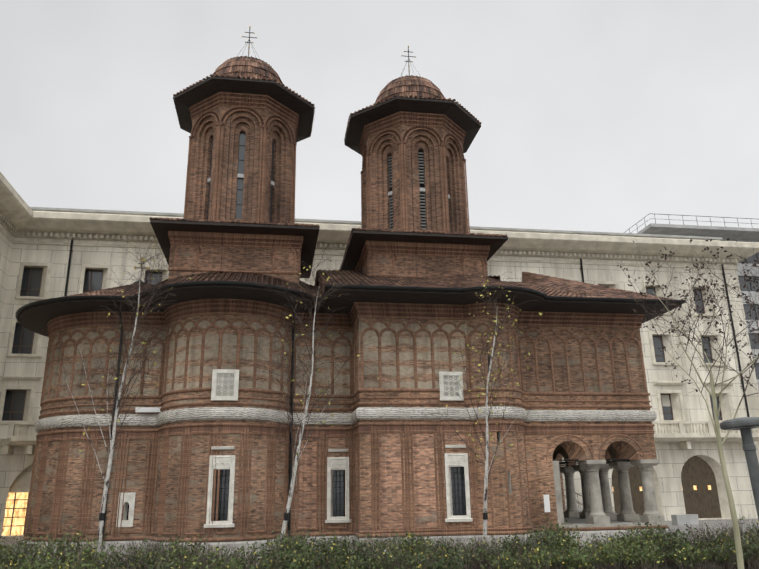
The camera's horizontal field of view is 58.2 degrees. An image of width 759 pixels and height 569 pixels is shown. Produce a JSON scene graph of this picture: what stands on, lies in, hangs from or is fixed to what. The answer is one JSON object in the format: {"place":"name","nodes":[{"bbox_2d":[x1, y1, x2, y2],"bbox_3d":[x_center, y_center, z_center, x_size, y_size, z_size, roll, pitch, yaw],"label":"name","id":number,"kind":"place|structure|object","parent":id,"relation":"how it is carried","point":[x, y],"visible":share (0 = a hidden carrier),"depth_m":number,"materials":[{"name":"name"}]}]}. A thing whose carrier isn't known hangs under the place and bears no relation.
{"place":"outdoors","nodes":[
{"label":"outdoors","id":0,"kind":"place"},
{"bbox_2d":[20,299,669,555],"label":"church wall","id":1,"kind":"structure","parent":0,"point":[201,464],"depth_m":28.31,"materials":[{"name":"red brick"}]},
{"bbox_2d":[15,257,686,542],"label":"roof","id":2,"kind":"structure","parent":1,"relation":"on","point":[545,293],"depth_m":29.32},
{"bbox_2d":[149,26,319,285],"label":"church tower","id":3,"kind":"structure","parent":2,"relation":"on","point":[246,122],"depth_m":34.33,"materials":[{"name":"brick"}]},
{"bbox_2d":[339,45,507,278],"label":"church tower","id":4,"kind":"structure","parent":2,"relation":"on","point":[409,138],"depth_m":35.73,"materials":[{"name":"brick"}]},
{"bbox_2d":[0,519,758,567],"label":"ground","id":5,"kind":"structure","parent":0,"point":[710,524],"depth_m":38.35,"materials":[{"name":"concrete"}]},
{"bbox_2d":[0,172,758,537],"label":"cream building","id":6,"kind":"structure","parent":5,"relation":"on","point":[52,252],"depth_m":48.06,"materials":[{"name":"stone"}]},
{"bbox_2d":[0,0,758,233],"label":"sky","id":7,"kind":"structure","parent":0,"point":[593,115],"materials":[{"name":"white"}]},
{"bbox_2d":[624,213,758,389],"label":"modern block","id":8,"kind":"structure","parent":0,"point":[739,234],"depth_m":71.27,"materials":[{"name":"concrete"}]},
{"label":"street platform","id":9,"kind":"structure","parent":0,"visible":0},
{"bbox_2d":[51,237,191,560],"bbox_3d":[-6.138,2.678,15.944,2.972,8.423,3.197,2,-17,-9],"label":"birch","id":10,"kind":"object","parent":9,"relation":"on","point":[112,441],"visible":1,"depth_m":16.18,"materials":[{"name":"white plant"}]},
{"bbox_2d":[243,247,378,547],"bbox_3d":[-1.746,2.825,16.236,3.121,8.173,3.644,-12,-20,31],"label":"birch","id":11,"kind":"object","parent":9,"relation":"on","point":[296,456],"visible":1,"depth_m":16.69,"materials":[{"name":"white plant"}]},
{"bbox_2d":[0,513,758,568],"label":"hedge shrubs","id":12,"kind":"object","parent":9,"relation":"on","point":[651,549],"visible":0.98,"depth_m":15.13,"materials":[{"name":"green plant"}]},
{"bbox_2d":[414,268,544,546],"bbox_3d":[2.624,3.325,17.056,3.590,7.568,2.863,2,-17,-9],"label":"birch","id":13,"kind":"object","parent":9,"relation":"on","point":[486,478],"visible":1,"depth_m":17.25,"materials":[{"name":"white plant"}]},
{"bbox_2d":[607,236,758,568],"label":"bare lime tree","id":14,"kind":"object","parent":9,"relation":"on","point":[737,539],"visible":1,"depth_m":16.24,"materials":[{"name":"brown plant"}]},
{"bbox_2d":[720,417,758,519],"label":"street lamp","id":15,"kind":"object","parent":9,"relation":"on","point":[744,425],"visible":1,"depth_m":8.98,"materials":[{"name":"metal"}]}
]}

